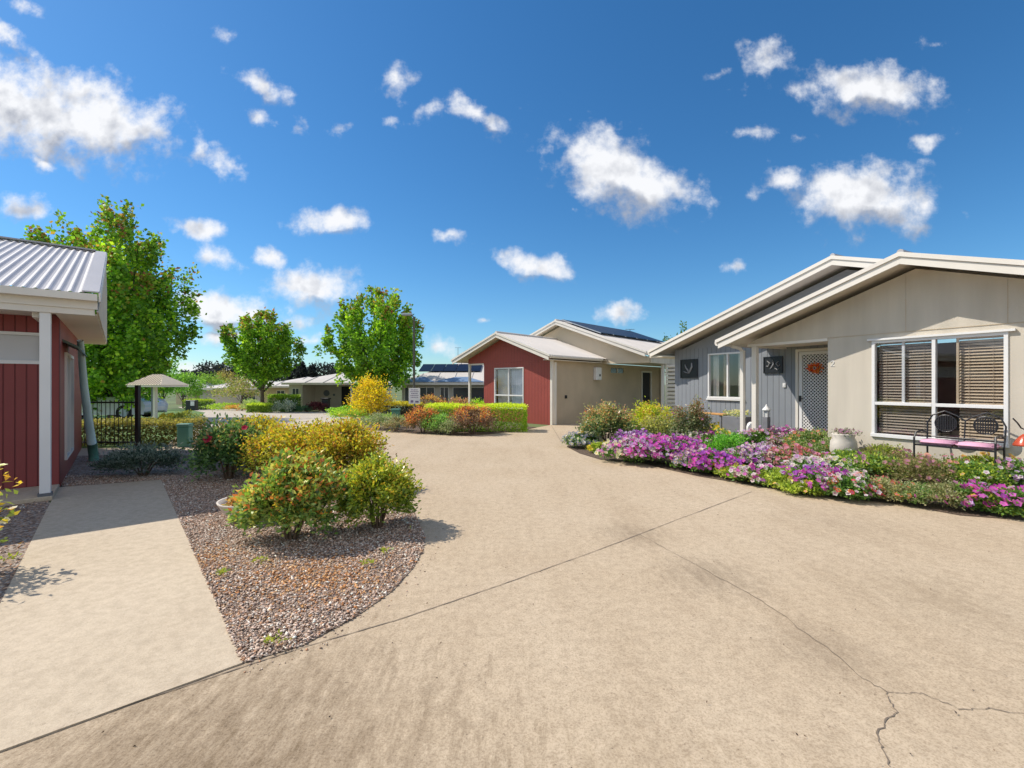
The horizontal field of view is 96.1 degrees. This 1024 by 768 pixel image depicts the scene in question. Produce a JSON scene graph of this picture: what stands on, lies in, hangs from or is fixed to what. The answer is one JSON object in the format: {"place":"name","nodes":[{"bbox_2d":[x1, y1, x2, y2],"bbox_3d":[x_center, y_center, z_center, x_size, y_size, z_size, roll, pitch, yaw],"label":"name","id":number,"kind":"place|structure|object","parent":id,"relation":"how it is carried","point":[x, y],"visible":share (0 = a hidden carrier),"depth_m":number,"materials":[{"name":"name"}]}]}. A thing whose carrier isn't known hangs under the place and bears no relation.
{"place":"outdoors","nodes":[
{"label":"outdoors","id":0,"kind":"place"},
{"bbox_2d":[82,409,204,447],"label":"lawn","id":1,"kind":"structure","parent":0,"point":[174,411],"depth_m":15.44,"materials":[{"name":"green plant"}]},
{"bbox_2d":[9,194,206,418],"bbox_3d":[-17.799,-3.200,20.557,6.366,9.849,6.749,0,0,0],"label":"plane tree","id":2,"kind":"object","parent":1,"relation":"on","point":[136,288],"visible":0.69,"depth_m":19.60,"materials":[{"name":"green plant"}]},
{"bbox_2d":[82,390,167,417],"bbox_3d":[-18.626,0.818,21.000,4.426,1.515,1.736,0,0,-8],"label":"parked car","id":3,"kind":"object","parent":1,"relation":"on","point":[146,407],"visible":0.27,"depth_m":20.34,"materials":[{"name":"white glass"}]},
{"bbox_2d":[126,374,187,426],"bbox_3d":[-12.237,0.574,15.897,1.460,1.852,1.067,0,0,12],"label":"mail shelter","id":4,"kind":"object","parent":1,"relation":"on","point":[154,382],"visible":0.98,"depth_m":15.76,"materials":[{"name":"metal"}]},
{"bbox_2d":[142,356,188,398],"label":"garden tree","id":5,"kind":"object","parent":1,"relation":"on","point":[169,389],"visible":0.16,"depth_m":44.09,"materials":[{"name":"green plant"}]},
{"bbox_2d":[179,407,351,430],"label":"road","id":6,"kind":"structure","parent":0,"point":[209,414],"depth_m":23.85,"materials":[{"name":"concrete"}]},
{"bbox_2d":[326,408,369,418],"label":"verge shrub","id":7,"kind":"object","parent":6,"relation":"on","point":[344,412],"visible":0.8,"depth_m":19.44,"materials":[{"name":"green plant"}]},
{"bbox_2d":[49,385,667,502],"bbox_3d":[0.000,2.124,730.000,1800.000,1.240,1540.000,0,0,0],"label":"ground","id":8,"kind":"structure","parent":0,"point":[171,402],"depth_m":68.23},
{"bbox_2d":[0,486,49,602],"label":"side bed","id":9,"kind":"object","parent":8,"relation":"on","point":[7,572],"visible":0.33,"depth_m":4.60,"materials":[{"name":"gravel"}]},
{"bbox_2d":[0,463,22,543],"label":"shrub","id":10,"kind":"object","parent":9,"relation":"on","point":[5,520],"visible":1,"depth_m":3.76,"materials":[{"name":"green plant"}]},
{"bbox_2d":[0,236,106,505],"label":"verandah house","id":11,"kind":"structure","parent":8,"relation":"on","point":[43,328],"depth_m":6.42,"materials":[{"name":"wood"}]},
{"bbox_2d":[0,331,38,363],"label":"high window","id":12,"kind":"structure","parent":11,"relation":"in","point":[15,347],"depth_m":6.39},
{"bbox_2d":[65,352,73,459],"bbox_3d":[-7.540,0.350,7.797,0.090,1.700,1.500,0,0,-41],"label":"window","id":13,"kind":"structure","parent":11,"relation":"in","point":[69,363],"depth_m":7.81,"materials":[{"name":"glass"}]},
{"bbox_2d":[82,385,140,445],"bbox_3d":[-10.290,0.765,10.780,3.120,1.470,0.080,0,0,0],"label":"pool fence","id":14,"kind":"object","parent":8,"relation":"on","point":[137,402],"visible":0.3,"depth_m":10.75,"materials":[{"name":"black metal"}]},
{"bbox_2d":[0,480,242,751],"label":"footpath","id":15,"kind":"structure","parent":8,"relation":"on","point":[108,604],"depth_m":2.96,"materials":[{"name":"concrete"}]},
{"bbox_2d":[82,416,207,446],"bbox_3d":[-10.099,1.179,11.460,4.389,0.776,1.244,0,0,-8],"label":"hedge","id":16,"kind":"object","parent":8,"relation":"on","point":[149,422],"visible":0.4,"depth_m":11.16,"materials":[{"name":"green plant"}]},
{"bbox_2d":[159,369,207,407],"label":"garden tree","id":17,"kind":"object","parent":8,"relation":"on","point":[191,381],"visible":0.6,"depth_m":52.12,"materials":[{"name":"green plant"}]},
{"bbox_2d":[196,371,227,385],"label":"garden tree","id":18,"kind":"object","parent":8,"relation":"on","point":[214,380],"visible":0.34,"depth_m":65.72,"materials":[{"name":"green plant"}]},
{"bbox_2d":[185,359,245,377],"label":"horizon tree","id":19,"kind":"object","parent":8,"relation":"on","point":[213,369],"visible":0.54,"depth_m":145.78,"materials":[{"name":"green plant"}]},
{"bbox_2d":[205,376,272,410],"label":"blossom tree","id":20,"kind":"object","parent":8,"relation":"on","point":[242,386],"visible":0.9,"depth_m":40.72,"materials":[{"name":"green plant"}]},
{"bbox_2d":[204,380,275,408],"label":"white cottage","id":21,"kind":"structure","parent":8,"relation":"on","point":[226,399],"depth_m":50.13,"materials":[{"name":"paint"}]},
{"bbox_2d":[61,451,425,662],"bbox_3d":[-4.703,1.492,7.295,11.408,0.001,4.511,0,0,41],"label":"gravel bed","id":22,"kind":"object","parent":8,"relation":"on","point":[79,466],"visible":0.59,"depth_m":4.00,"materials":[{"name":"gravel"}]},
{"bbox_2d":[77,340,98,460],"bbox_3d":[-7.771,0.369,8.398,0.158,2.262,1.433,0,0,-33],"label":"leaning pipe","id":23,"kind":"object","parent":22,"relation":"on","point":[92,446],"visible":0.96,"depth_m":8.38,"materials":[{"name":"metal"}]},
{"bbox_2d":[84,439,198,475],"bbox_3d":[-6.042,1.210,7.486,1.457,0.596,1.068,0,0,0],"label":"lavender bush","id":24,"kind":"object","parent":22,"relation":"on","point":[127,459],"visible":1,"depth_m":7.31,"materials":[{"name":"green plant"}]},
{"bbox_2d":[177,410,268,481],"bbox_3d":[-4.430,0.952,7.219,1.254,1.104,1.250,0,0,0],"label":"rose bush","id":25,"kind":"object","parent":22,"relation":"on","point":[216,440],"visible":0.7,"depth_m":6.95,"materials":[{"name":"green plant"}]},
{"bbox_2d":[217,412,283,466],"bbox_3d":[-4.681,0.996,8.296,1.605,1.020,1.326,0,0,0],"label":"golden hedge bush","id":26,"kind":"object","parent":22,"relation":"on","point":[266,421],"visible":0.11,"depth_m":8.21,"materials":[{"name":"yellow plant"}]},
{"bbox_2d":[227,415,346,476],"bbox_3d":[-3.319,0.982,7.113,1.834,1.048,1.467,0,0,0],"label":"golden hedge bush","id":27,"kind":"object","parent":22,"relation":"on","point":[257,455],"visible":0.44,"depth_m":6.78,"materials":[{"name":"yellow plant"}]},
{"bbox_2d":[222,440,353,540],"bbox_3d":[-2.130,1.013,4.436,1.187,0.983,1.010,0,0,0],"label":"photinia bush","id":28,"kind":"object","parent":22,"relation":"on","point":[286,492],"visible":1,"depth_m":4.24,"materials":[{"name":"green plant"}]},
{"bbox_2d":[292,410,396,473],"bbox_3d":[-2.439,0.939,6.580,1.537,1.133,1.318,0,0,0],"label":"golden hedge bush","id":29,"kind":"object","parent":22,"relation":"on","point":[354,440],"visible":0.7,"depth_m":6.34,"materials":[{"name":"yellow plant"}]},
{"bbox_2d":[330,446,424,528],"bbox_3d":[-1.405,1.072,4.781,0.989,0.862,0.970,0,0,0],"label":"golden shrub","id":30,"kind":"object","parent":22,"relation":"on","point":[378,481],"visible":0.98,"depth_m":4.56,"materials":[{"name":"green plant"}]},
{"bbox_2d":[245,402,273,412],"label":"hedge","id":31,"kind":"object","parent":8,"relation":"on","point":[263,407],"visible":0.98,"depth_m":32.59,"materials":[{"name":"green plant"}]},
{"bbox_2d":[216,306,307,411],"bbox_3d":[-18.166,-1.720,33.960,5.493,7.847,5.437,0,0,0],"label":"plane tree","id":32,"kind":"object","parent":8,"relation":"on","point":[247,353],"visible":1,"depth_m":33.02,"materials":[{"name":"green plant"}]},
{"bbox_2d":[256,377,311,408],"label":"cottage","id":33,"kind":"structure","parent":8,"relation":"on","point":[277,388],"depth_m":44.00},
{"bbox_2d":[268,394,301,411],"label":"hedge","id":34,"kind":"object","parent":8,"relation":"on","point":[281,397],"visible":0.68,"depth_m":35.01,"materials":[{"name":"green plant"}]},
{"bbox_2d":[281,373,391,411],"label":"porch house","id":35,"kind":"structure","parent":8,"relation":"on","point":[314,389],"depth_m":38.89,"materials":[{"name":"metal"}]},
{"bbox_2d":[312,285,424,411],"bbox_3d":[-10.072,-2.606,33.684,7.454,9.581,7.810,0,0,0],"label":"plane tree","id":36,"kind":"object","parent":8,"relation":"on","point":[358,345],"visible":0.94,"depth_m":32.13,"materials":[{"name":"green plant"}]},
{"bbox_2d":[392,363,483,410],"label":"skylight house","id":37,"kind":"structure","parent":8,"relation":"on","point":[447,381],"depth_m":35.87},
{"bbox_2d":[453,387,483,403],"bbox_3d":[-3.314,0.905,35.712,2.600,1.350,0.060,0,0,3],"label":"window","id":38,"kind":"structure","parent":37,"relation":"in","point":[478,392],"depth_m":35.69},
{"bbox_2d":[349,412,533,435],"bbox_3d":[-5.000,1.790,23.600,14.000,0.600,20.800,0,0,0],"label":"front garden","id":39,"kind":"object","parent":8,"relation":"on","point":[405,429],"visible":0.29,"depth_m":14.74,"materials":[{"name":"soil"}]},
{"bbox_2d":[343,369,397,420],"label":"yellow shrub","id":40,"kind":"object","parent":39,"relation":"on","point":[370,385],"visible":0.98,"depth_m":18.30,"materials":[{"name":"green plant"}]},
{"bbox_2d":[358,412,397,428],"bbox_3d":[-4.454,1.187,15.245,1.591,0.642,1.265,0,0,0],"label":"grey green mound","id":41,"kind":"object","parent":39,"relation":"on","point":[379,417],"visible":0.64,"depth_m":15.09,"materials":[{"name":"green plant"}]},
{"bbox_2d":[381,413,406,430],"bbox_3d":[-3.647,1.203,14.562,1.054,0.606,1.074,0,0,0],"label":"grey green mound","id":42,"kind":"object","parent":39,"relation":"on","point":[395,419],"visible":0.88,"depth_m":14.45,"materials":[{"name":"green plant"}]},
{"bbox_2d":[383,400,424,417],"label":"dark hedge","id":43,"kind":"object","parent":39,"relation":"on","point":[399,403],"visible":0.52,"depth_m":19.02,"materials":[{"name":"green plant"}]},
{"bbox_2d":[399,404,441,431],"bbox_3d":[-2.756,1.063,14.189,1.396,0.884,1.249,0,0,0],"label":"photinia","id":44,"kind":"object","parent":39,"relation":"on","point":[417,413],"visible":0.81,"depth_m":13.98,"materials":[{"name":"orange plant"}]},
{"bbox_2d":[419,412,459,432],"bbox_3d":[-2.225,1.176,13.900,1.368,0.663,1.072,0,0,0],"label":"grey green mound","id":45,"kind":"object","parent":39,"relation":"on","point":[436,418],"visible":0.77,"depth_m":13.72,"materials":[{"name":"green plant"}]},
{"bbox_2d":[437,417,466,434],"bbox_3d":[-1.744,1.242,13.533,0.883,0.527,0.767,0,0,-29],"label":"grey green mound","id":46,"kind":"object","parent":39,"relation":"on","point":[447,424],"visible":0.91,"depth_m":13.41,"materials":[{"name":"green plant"}]},
{"bbox_2d":[447,401,499,433],"bbox_3d":[-1.242,1.008,13.753,1.786,0.998,1.415,0,0,0],"label":"photinia","id":47,"kind":"object","parent":39,"relation":"on","point":[472,414],"visible":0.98,"depth_m":13.61,"materials":[{"name":"orange plant"}]},
{"bbox_2d":[423,402,528,431],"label":"clipped hedge","id":48,"kind":"object","parent":39,"relation":"on","point":[522,425],"visible":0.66,"depth_m":14.39,"materials":[{"name":"green plant"}]},
{"bbox_2d":[451,319,674,424],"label":"red house","id":49,"kind":"structure","parent":8,"relation":"on","point":[545,373],"depth_m":18.72,"materials":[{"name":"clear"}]},
{"bbox_2d":[494,367,523,408],"bbox_3d":[-0.091,0.160,18.281,1.610,1.620,0.201,0,0,43],"label":"window","id":50,"kind":"structure","parent":49,"relation":"in","point":[510,381],"depth_m":18.26,"materials":[{"name":"white glass"}]},
{"bbox_2d":[643,373,649,406],"bbox_3d":[6.451,0.465,22.295,0.040,2.030,0.900,0,0,43],"label":"door","id":51,"kind":"structure","parent":49,"relation":"in","point":[646,376],"depth_m":22.36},
{"bbox_2d":[665,364,674,416],"bbox_3d":[6.739,0.325,18.879,0.840,2.350,0.060,0,0,25],"label":"slat screen","id":52,"kind":"object","parent":8,"relation":"on","point":[668,398],"visible":0.25,"depth_m":18.96,"materials":[{"name":"wood"}]},
{"bbox_2d":[567,434,1023,519],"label":"garden bed","id":53,"kind":"object","parent":8,"relation":"on","point":[959,510],"visible":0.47,"depth_m":6.96,"materials":[{"name":"soil"}]},
{"bbox_2d":[561,431,603,446],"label":"pansy clump","id":54,"kind":"object","parent":53,"relation":"on","point":[574,438],"visible":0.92,"depth_m":10.64,"materials":[{"name":"white plant"}]},
{"bbox_2d":[574,399,639,440],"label":"bed bush","id":55,"kind":"object","parent":53,"relation":"on","point":[604,419],"visible":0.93,"depth_m":10.69,"materials":[{"name":"green plant"}]},
{"bbox_2d":[594,437,650,463],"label":"pansy clump","id":56,"kind":"object","parent":53,"relation":"on","point":[602,451],"visible":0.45,"depth_m":8.68,"materials":[{"name":"white plant"}]},
{"bbox_2d":[601,428,653,446],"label":"petunia clump","id":57,"kind":"object","parent":53,"relation":"on","point":[623,433],"visible":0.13,"depth_m":9.52,"materials":[{"name":"purple plant"}]},
{"bbox_2d":[607,432,676,464],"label":"petunia clump","id":58,"kind":"object","parent":53,"relation":"on","point":[635,441],"visible":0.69,"depth_m":8.43,"materials":[{"name":"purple plant"}]},
{"bbox_2d":[626,396,674,430],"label":"bed bush","id":59,"kind":"object","parent":53,"relation":"on","point":[642,410],"visible":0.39,"depth_m":12.01,"materials":[{"name":"yellow plant"}]},
{"bbox_2d":[635,411,676,436],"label":"bed bush","id":60,"kind":"object","parent":53,"relation":"on","point":[654,425],"visible":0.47,"depth_m":10.22,"materials":[{"name":"green plant"}]},
{"bbox_2d":[640,433,710,464],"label":"petunia clump","id":61,"kind":"object","parent":53,"relation":"on","point":[682,442],"visible":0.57,"depth_m":8.26,"materials":[{"name":"purple plant"}]},
{"bbox_2d":[666,445,707,467],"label":"pansy clump","id":62,"kind":"object","parent":53,"relation":"on","point":[680,458],"visible":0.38,"depth_m":7.87,"materials":[{"name":"white plant"}]},
{"bbox_2d":[663,394,713,436],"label":"bed bush","id":63,"kind":"object","parent":53,"relation":"on","point":[695,418],"visible":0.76,"depth_m":9.74,"materials":[{"name":"green plant"}]},
{"bbox_2d":[683,448,744,472],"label":"petunia clump","id":64,"kind":"object","parent":53,"relation":"on","point":[709,457],"visible":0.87,"depth_m":7.51,"materials":[{"name":"purple plant"}]},
{"bbox_2d":[701,429,749,451],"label":"leafy plant","id":65,"kind":"object","parent":53,"relation":"on","point":[723,441],"visible":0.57,"depth_m":8.62,"materials":[{"name":"green plant"}]},
{"bbox_2d":[722,409,750,433],"bbox_3d":[5.704,1.048,11.666,0.504,0.824,0.634,0,0,-29],"label":"planter box","id":66,"kind":"object","parent":53,"relation":"on","point":[731,422],"visible":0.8,"depth_m":11.57,"materials":[{"name":"concrete"}]},
{"bbox_2d":[721,442,760,465],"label":"pansy clump","id":67,"kind":"object","parent":53,"relation":"on","point":[740,448],"visible":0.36,"depth_m":8.08,"materials":[{"name":"white plant"}]},
{"bbox_2d":[726,461,777,485],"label":"petunia clump","id":68,"kind":"object","parent":53,"relation":"on","point":[743,472],"visible":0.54,"depth_m":6.84,"materials":[{"name":"white plant"}]},
{"bbox_2d":[728,442,782,466],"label":"petunia clump","id":69,"kind":"object","parent":53,"relation":"on","point":[760,451],"visible":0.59,"depth_m":7.91,"materials":[{"name":"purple plant"}]},
{"bbox_2d":[737,428,782,445],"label":"petunia clump","id":70,"kind":"object","parent":53,"relation":"on","point":[758,434],"visible":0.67,"depth_m":10.23,"materials":[{"name":"pink plant"}]},
{"bbox_2d":[748,465,794,488],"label":"edging plant","id":71,"kind":"object","parent":53,"relation":"on","point":[778,474],"visible":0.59,"depth_m":6.55,"materials":[{"name":"green plant"}]},
{"bbox_2d":[762,443,825,465],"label":"salvia clump","id":72,"kind":"object","parent":53,"relation":"on","point":[786,452],"visible":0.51,"depth_m":7.76,"materials":[{"name":"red plant"}]},
{"bbox_2d":[772,476,824,495],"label":"edging plant","id":73,"kind":"object","parent":53,"relation":"on","point":[793,487],"visible":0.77,"depth_m":6.12,"materials":[{"name":"green plant"}]},
{"bbox_2d":[775,426,827,447],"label":"leafy plant","id":74,"kind":"object","parent":53,"relation":"on","point":[802,437],"visible":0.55,"depth_m":9.50,"materials":[{"name":"green plant"}]},
{"bbox_2d":[780,454,833,469],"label":"petunia clump","id":75,"kind":"object","parent":53,"relation":"on","point":[798,461],"visible":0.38,"depth_m":7.14,"materials":[{"name":"white plant"}]},
{"bbox_2d":[803,436,831,452],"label":"leafy plant","id":76,"kind":"object","parent":53,"relation":"on","point":[823,445],"visible":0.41,"depth_m":8.97,"materials":[{"name":"green plant"}]},
{"bbox_2d":[787,460,853,496],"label":"petunia clump","id":77,"kind":"object","parent":53,"relation":"on","point":[818,473],"visible":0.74,"depth_m":6.15,"materials":[{"name":"purple plant"}]},
{"bbox_2d":[817,454,868,475],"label":"pansy clump","id":78,"kind":"object","parent":53,"relation":"on","point":[836,461],"visible":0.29,"depth_m":7.03,"materials":[{"name":"white plant"}]},
{"bbox_2d":[824,427,862,452],"bbox_3d":[6.251,1.145,8.647,0.553,0.670,0.475,0,0,0],"label":"flower pot","id":79,"kind":"object","parent":53,"relation":"on","point":[841,439],"visible":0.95,"depth_m":8.53,"materials":[{"name":"white ceramic"}]},
{"bbox_2d":[819,448,870,472],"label":"leafy plant","id":80,"kind":"object","parent":53,"relation":"on","point":[841,453],"visible":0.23,"depth_m":7.76,"materials":[{"name":"green plant"}]},
{"bbox_2d":[821,469,890,500],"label":"flower clump","id":81,"kind":"object","parent":53,"relation":"on","point":[856,482],"visible":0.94,"depth_m":5.83,"materials":[{"name":"white plant"}]},
{"bbox_2d":[837,451,909,478],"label":"leafy plant","id":82,"kind":"object","parent":53,"relation":"on","point":[872,461],"visible":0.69,"depth_m":6.95,"materials":[{"name":"green plant"}]},
{"bbox_2d":[863,475,901,498],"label":"sedum clump","id":83,"kind":"object","parent":53,"relation":"on","point":[880,480],"visible":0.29,"depth_m":5.89,"materials":[{"name":"green plant"}]},
{"bbox_2d":[856,439,916,460],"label":"leafy plant","id":84,"kind":"object","parent":53,"relation":"on","point":[871,448],"visible":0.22,"depth_m":8.12,"materials":[{"name":"green plant"}]},
{"bbox_2d":[868,448,933,475],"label":"sedum clump","id":85,"kind":"object","parent":53,"relation":"on","point":[901,456],"visible":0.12,"depth_m":7.25,"materials":[{"name":"green plant"}]},
{"bbox_2d":[875,478,927,501],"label":"sedum clump","id":86,"kind":"object","parent":53,"relation":"on","point":[897,487],"visible":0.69,"depth_m":5.71,"materials":[{"name":"green plant"}]},
{"bbox_2d":[877,452,962,482],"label":"sedum clump","id":87,"kind":"object","parent":53,"relation":"on","point":[918,465],"visible":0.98,"depth_m":6.59,"materials":[{"name":"green plant"}]},
{"bbox_2d":[889,479,957,506],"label":"sedum clump","id":88,"kind":"object","parent":53,"relation":"on","point":[917,491],"visible":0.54,"depth_m":5.57,"materials":[{"name":"green plant"}]},
{"bbox_2d":[906,453,969,483],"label":"sedum clump","id":89,"kind":"object","parent":53,"relation":"on","point":[955,461],"visible":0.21,"depth_m":6.74,"materials":[{"name":"green plant"}]},
{"bbox_2d":[912,478,977,509],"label":"sedum clump","id":90,"kind":"object","parent":53,"relation":"on","point":[945,495],"visible":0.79,"depth_m":5.45,"materials":[{"name":"green plant"}]},
{"bbox_2d":[913,410,1006,462],"bbox_3d":[6.953,0.934,7.155,0.514,1.012,0.967,0,0,-29],"label":"garden bench","id":91,"kind":"object","parent":53,"relation":"on","point":[964,445],"visible":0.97,"depth_m":7.12,"materials":[{"name":"black metal"}]},
{"bbox_2d":[946,478,997,511],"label":"petunia clump","id":92,"kind":"object","parent":53,"relation":"on","point":[968,488],"visible":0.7,"depth_m":5.30,"materials":[{"name":"pink plant"}]},
{"bbox_2d":[931,455,1023,486],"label":"leafy plant","id":93,"kind":"object","parent":53,"relation":"on","point":[981,472],"visible":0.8,"depth_m":6.41,"materials":[{"name":"green plant"}]},
{"bbox_2d":[953,452,1023,465],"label":"flower clump","id":94,"kind":"object","parent":53,"relation":"on","point":[976,457],"visible":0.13,"depth_m":7.13,"materials":[{"name":"green plant"}]},
{"bbox_2d":[954,482,1023,516],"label":"petunia clump","id":95,"kind":"object","parent":53,"relation":"on","point":[992,490],"visible":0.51,"depth_m":5.20,"materials":[{"name":"purple plant"}]},
{"bbox_2d":[980,484,1023,516],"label":"petunia clump","id":96,"kind":"object","parent":53,"relation":"on","point":[1005,498],"visible":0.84,"depth_m":5.10,"materials":[{"name":"pink plant"}]},
{"bbox_2d":[992,456,1023,485],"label":"petunia clump","id":97,"kind":"object","parent":53,"relation":"on","point":[1012,466],"visible":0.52,"depth_m":6.44,"materials":[{"name":"pink plant"}]},
{"bbox_2d":[648,249,1023,482],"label":"cottage","id":98,"kind":"structure","parent":8,"relation":"on","point":[847,315],"depth_m":8.75,"materials":[{"name":"paint"}]},
{"bbox_2d":[680,359,697,377],"bbox_3d":[5.309,-0.460,13.826,0.064,0.560,0.620,0,0,-29],"label":"wall picture","id":99,"kind":"object","parent":98,"relation":"attached to","point":[688,368],"depth_m":13.80},
{"bbox_2d":[706,352,739,400],"bbox_3d":[5.999,-0.210,12.813,0.272,1.320,1.180,0,0,-29],"label":"window","id":100,"kind":"structure","parent":98,"relation":"in","point":[726,358],"depth_m":13.00,"materials":[{"name":"white glass"}]},
{"bbox_2d":[763,356,782,372],"bbox_3d":[6.554,-0.480,11.560,0.048,0.420,0.490,0,0,-29],"label":"wall picture","id":101,"kind":"object","parent":98,"relation":"attached to","point":[773,364],"depth_m":11.55},
{"bbox_2d":[799,350,827,432],"bbox_3d":[7.055,0.305,10.697,0.111,2.140,0.760,0,0,-29],"label":"security door","id":102,"kind":"structure","parent":98,"relation":"in","point":[813,387],"depth_m":10.75,"materials":[{"name":"white metal"}]},
{"bbox_2d":[867,328,1015,447],"bbox_3d":[7.158,0.068,7.781,0.170,1.805,1.920,0,0,-29],"label":"window","id":103,"kind":"structure","parent":98,"relation":"in","point":[965,382],"depth_m":7.77,"materials":[{"name":"clear glass"}]},
{"bbox_2d":[0,422,1023,767],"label":"driveway","id":104,"kind":"structure","parent":0,"point":[584,658],"depth_m":2.62,"materials":[{"name":"concrete"}]},
{"bbox_2d":[176,423,192,446],"bbox_3d":[-7.786,1.220,10.952,0.280,0.560,0.200,0,0,-8],"label":"utility box","id":105,"kind":"object","parent":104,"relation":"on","point":[184,432],"visible":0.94,"depth_m":10.87,"materials":[{"name":"metal"}]},
{"bbox_2d":[112,492,749,710],"bbox_3d":[0.651,1.492,4.096,7.054,0.001,0.109,0,0,-40],"label":"control joint","id":106,"kind":"object","parent":104,"relation":"on","point":[390,621],"visible":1,"depth_m":2.83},
{"bbox_2d":[696,564,897,765],"bbox_3d":[1.647,1.492,2.807,0.348,0.001,2.022,0,0,0],"label":"crack","id":107,"kind":"object","parent":104,"relation":"on","point":[886,718],"visible":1,"depth_m":2.23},
{"bbox_2d":[0,0,1023,383],"label":"sky","id":108,"kind":"structure","parent":0,"point":[646,167],"materials":[{"name":"blue"}]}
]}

